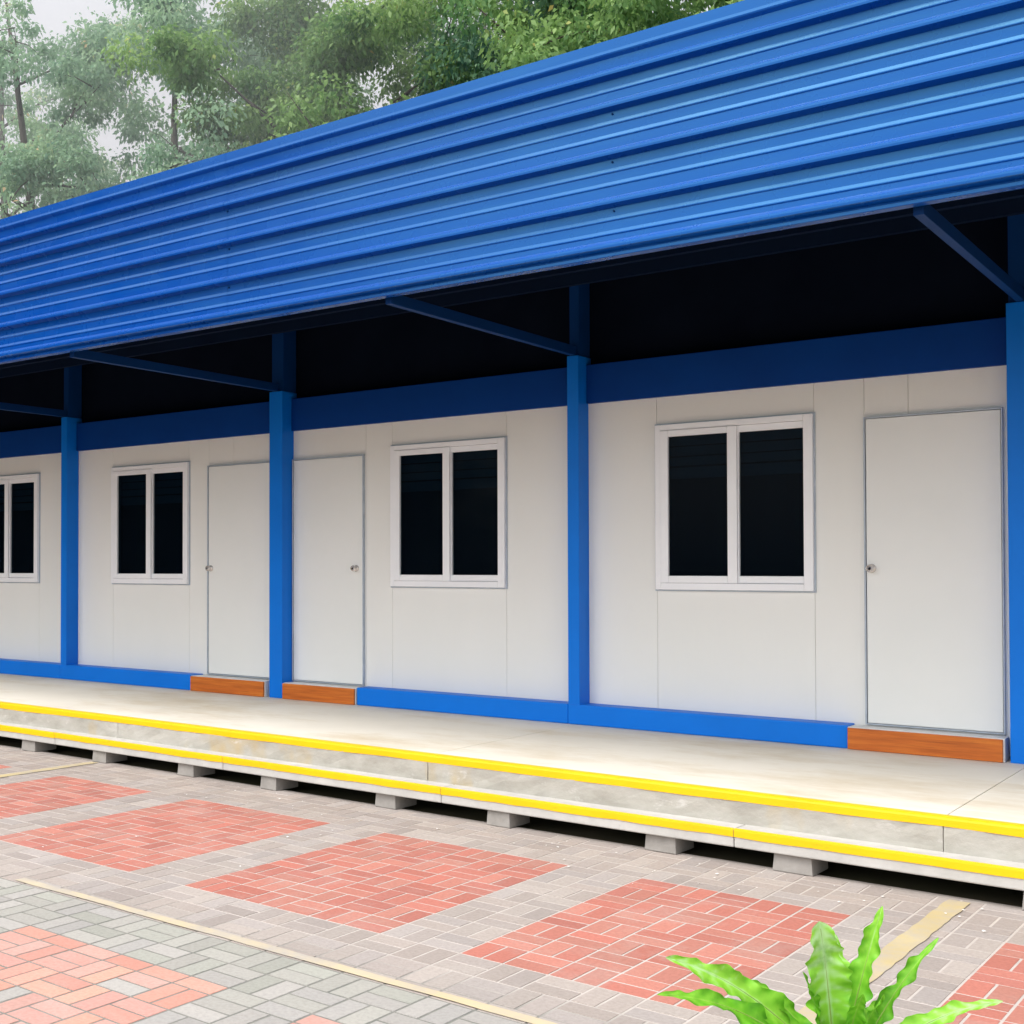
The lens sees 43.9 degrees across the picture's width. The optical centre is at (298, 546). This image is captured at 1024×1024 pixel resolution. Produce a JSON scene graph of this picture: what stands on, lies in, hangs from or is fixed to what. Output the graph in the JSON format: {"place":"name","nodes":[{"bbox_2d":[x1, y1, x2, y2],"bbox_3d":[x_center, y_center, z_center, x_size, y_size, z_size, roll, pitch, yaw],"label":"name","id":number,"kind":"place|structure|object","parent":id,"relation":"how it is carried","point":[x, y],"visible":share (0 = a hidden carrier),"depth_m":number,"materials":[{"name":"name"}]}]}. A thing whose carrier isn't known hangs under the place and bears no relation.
{"place":"outdoors","nodes":[
{"label":"outdoors","id":0,"kind":"place"},
{"bbox_2d":[0,0,710,216],"label":"sky","id":1,"kind":"structure","parent":0,"point":[51,14],"materials":[{"name":"white"}]},
{"bbox_2d":[0,745,1023,1023],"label":"paving","id":2,"kind":"structure","parent":0,"point":[710,880],"depth_m":5.72,"materials":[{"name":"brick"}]},
{"bbox_2d":[22,740,55,751],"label":"concrete block","id":3,"kind":"structure","parent":2,"relation":"on","point":[32,746],"depth_m":10.92,"materials":[{"name":"grey concrete"}]},
{"bbox_2d":[0,761,97,776],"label":"road marking","id":4,"kind":"object","parent":2,"relation":"on","point":[43,769],"visible":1,"depth_m":9.90,"materials":[{"name":"paint"}]},
{"bbox_2d":[92,750,126,762],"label":"concrete block","id":5,"kind":"structure","parent":2,"relation":"on","point":[102,757],"depth_m":10.29,"materials":[{"name":"grey concrete"}]},
{"bbox_2d":[177,763,214,776],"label":"concrete block","id":6,"kind":"structure","parent":2,"relation":"on","point":[189,770],"depth_m":9.61,"materials":[{"name":"grey concrete"}]},
{"bbox_2d":[260,776,297,790],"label":"concrete block","id":7,"kind":"structure","parent":2,"relation":"on","point":[273,783],"depth_m":9.02,"materials":[{"name":"grey concrete"}]},
{"bbox_2d":[16,878,557,1023],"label":"road marking","id":8,"kind":"object","parent":2,"relation":"on","point":[461,1000],"visible":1,"depth_m":5.12,"materials":[{"name":"paint"}]},
{"bbox_2d":[375,793,416,809],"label":"concrete block","id":9,"kind":"structure","parent":2,"relation":"on","point":[389,801],"depth_m":8.33,"materials":[{"name":"grey concrete"}]},
{"bbox_2d":[487,810,529,827],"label":"concrete block","id":10,"kind":"structure","parent":2,"relation":"on","point":[503,819],"depth_m":7.73,"materials":[{"name":"grey concrete"}]},
{"bbox_2d":[645,834,693,854],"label":"concrete block","id":11,"kind":"structure","parent":2,"relation":"on","point":[669,845],"depth_m":7.03,"materials":[{"name":"grey concrete"}]},
{"bbox_2d":[773,853,827,876],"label":"concrete block","id":12,"kind":"structure","parent":2,"relation":"on","point":[797,865],"depth_m":6.54,"materials":[{"name":"grey concrete"}]},
{"bbox_2d":[657,906,1002,1023],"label":"nest fern","id":13,"kind":"object","parent":2,"relation":"on","point":[840,991],"visible":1,"depth_m":3.75,"materials":[{"name":"green plant"}]},
{"bbox_2d":[798,899,969,1023],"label":"road marking","id":14,"kind":"object","parent":2,"relation":"on","point":[897,948],"visible":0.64,"depth_m":5.38,"materials":[{"name":"paint"}]},
{"bbox_2d":[0,736,1023,906],"bbox_3d":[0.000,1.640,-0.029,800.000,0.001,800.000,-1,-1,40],"label":"ground","id":15,"kind":"structure","parent":0,"point":[999,895],"depth_m":7.58,"materials":[{"name":"black"}]},
{"bbox_2d":[0,33,127,218],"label":"broadleaf tree","id":16,"kind":"object","parent":15,"relation":"on","point":[46,100],"visible":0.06,"depth_m":38.34,"materials":[{"name":"green plant"}]},
{"bbox_2d":[0,0,129,218],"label":"broadleaf tree","id":17,"kind":"object","parent":15,"relation":"on","point":[66,73],"visible":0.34,"depth_m":31.02,"materials":[{"name":"green plant"}]},
{"bbox_2d":[0,0,378,205],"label":"broadleaf tree","id":18,"kind":"object","parent":15,"relation":"on","point":[159,13],"visible":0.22,"depth_m":30.16,"materials":[{"name":"green plant"}]},
{"bbox_2d":[99,0,529,152],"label":"broadleaf tree","id":19,"kind":"object","parent":15,"relation":"on","point":[338,50],"visible":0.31,"depth_m":26.41,"materials":[{"name":"green plant"}]},
{"bbox_2d":[405,0,543,92],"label":"broadleaf tree","id":20,"kind":"object","parent":15,"relation":"on","point":[456,24],"visible":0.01,"depth_m":32.30,"materials":[{"name":"green plant"}]},
{"bbox_2d":[0,0,1023,763],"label":"prefab building","id":21,"kind":"structure","parent":15,"relation":"on","point":[668,378],"depth_m":9.18,"materials":[{"name":"blue metal"}]},
{"bbox_2d":[0,473,40,582],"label":"window","id":22,"kind":"structure","parent":21,"relation":"in","point":[19,493],"depth_m":14.78,"materials":[{"name":"black glass"}]},
{"bbox_2d":[111,461,189,584],"bbox_3d":[-1.569,-0.233,13.282,1.202,1.290,0.146,-1,-1,40],"label":"window","id":23,"kind":"structure","parent":21,"relation":"in","point":[155,498],"depth_m":13.25,"materials":[{"name":"black glass"}]},
{"bbox_2d":[205,461,268,678],"bbox_3d":[-0.617,0.237,12.387,0.857,2.130,0.085,-1,-1,40],"label":"door","id":24,"kind":"structure","parent":21,"relation":"in","point":[237,568],"depth_m":12.40,"materials":[{"name":"metal"}]},
{"bbox_2d":[292,454,364,685],"bbox_3d":[0.256,0.224,11.657,0.857,2.130,0.085,-1,-1,40],"label":"door","id":25,"kind":"structure","parent":21,"relation":"in","point":[328,495],"depth_m":11.66,"materials":[{"name":"metal"}]},
{"bbox_2d":[390,436,507,588],"bbox_3d":[1.319,-0.277,10.867,1.202,1.290,0.146,-1,-1,40],"label":"window","id":26,"kind":"structure","parent":21,"relation":"in","point":[449,499],"depth_m":10.83,"materials":[{"name":"black glass"}]},
{"bbox_2d":[655,412,816,592],"bbox_3d":[3.249,-0.305,9.253,1.202,1.290,0.146,-1,-1,40],"label":"window","id":27,"kind":"structure","parent":21,"relation":"in","point":[735,498],"depth_m":9.21,"materials":[{"name":"black glass"}]},
{"bbox_2d":[863,407,1005,734],"bbox_3d":[4.246,0.164,8.320,0.857,2.130,0.085,-1,-1,40],"label":"door","id":28,"kind":"structure","parent":21,"relation":"in","point":[934,548],"depth_m":8.32,"materials":[{"name":"metal"}]},
{"bbox_2d":[0,673,1023,862],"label":"porch","id":29,"kind":"object","parent":15,"relation":"on","point":[975,808],"visible":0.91,"depth_m":8.13,"materials":[{"name":"concrete"}]},
{"bbox_2d":[0,722,67,743],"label":"step plank","id":30,"kind":"object","parent":29,"relation":"attached to","point":[29,733],"visible":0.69,"depth_m":10.92,"materials":[{"name":"concrete"}]},
{"bbox_2d":[55,731,235,769],"bbox_3d":[-1.230,1.642,10.085,2.027,0.103,0.314,-1,-1,41],"label":"step plank","id":31,"kind":"object","parent":29,"relation":"attached to","point":[183,755],"visible":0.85,"depth_m":9.91,"materials":[{"name":"concrete"}]},
{"bbox_2d":[190,675,268,696],"bbox_3d":[-0.664,1.385,12.316,1.000,0.150,0.173,-1,-1,40],"label":"wooden step","id":32,"kind":"object","parent":29,"relation":"on","point":[234,685],"visible":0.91,"depth_m":12.23,"materials":[{"name":"brown wood"}]},
{"bbox_2d":[282,682,357,704],"bbox_3d":[0.228,1.371,11.569,0.867,0.150,0.173,-1,-1,40],"label":"wooden step","id":33,"kind":"object","parent":29,"relation":"on","point":[329,693],"visible":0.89,"depth_m":11.49,"materials":[{"name":"brown wood"}]},
{"bbox_2d":[223,755,452,802],"bbox_3d":[0.275,1.619,8.760,1.977,0.103,0.314,-1,-1,41],"label":"step plank","id":34,"kind":"object","parent":29,"relation":"attached to","point":[427,790],"visible":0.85,"depth_m":8.58,"materials":[{"name":"concrete"}]},
{"bbox_2d":[441,785,743,846],"bbox_3d":[1.740,1.595,7.471,1.918,0.103,0.314,-1,-1,41],"label":"step plank","id":35,"kind":"object","parent":29,"relation":"attached to","point":[675,826],"visible":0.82,"depth_m":7.28,"materials":[{"name":"concrete"}]},
{"bbox_2d":[734,825,1023,890],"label":"step plank","id":36,"kind":"object","parent":29,"relation":"attached to","point":[969,869],"visible":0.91,"depth_m":6.23,"materials":[{"name":"concrete"}]},
{"bbox_2d":[847,725,1009,762],"bbox_3d":[4.181,1.312,8.264,0.953,0.150,0.173,-1,-1,40],"label":"wooden step","id":37,"kind":"object","parent":29,"relation":"on","point":[981,747],"visible":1,"depth_m":8.18,"materials":[{"name":"brown wood"}]},
{"bbox_2d":[393,0,701,101],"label":"broadleaf tree","id":38,"kind":"object","parent":15,"relation":"on","point":[465,40],"visible":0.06,"depth_m":24.83,"materials":[{"name":"green plant"}]},
{"bbox_2d":[430,0,725,76],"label":"broadleaf tree","id":39,"kind":"object","parent":15,"relation":"on","point":[553,37],"visible":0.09,"depth_m":21.69,"materials":[{"name":"green plant"}]},
{"bbox_2d":[613,0,742,27],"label":"broadleaf tree","id":40,"kind":"object","parent":15,"relation":"on","point":[701,5],"depth_m":21.55,"materials":[{"name":"green plant"}]}
]}

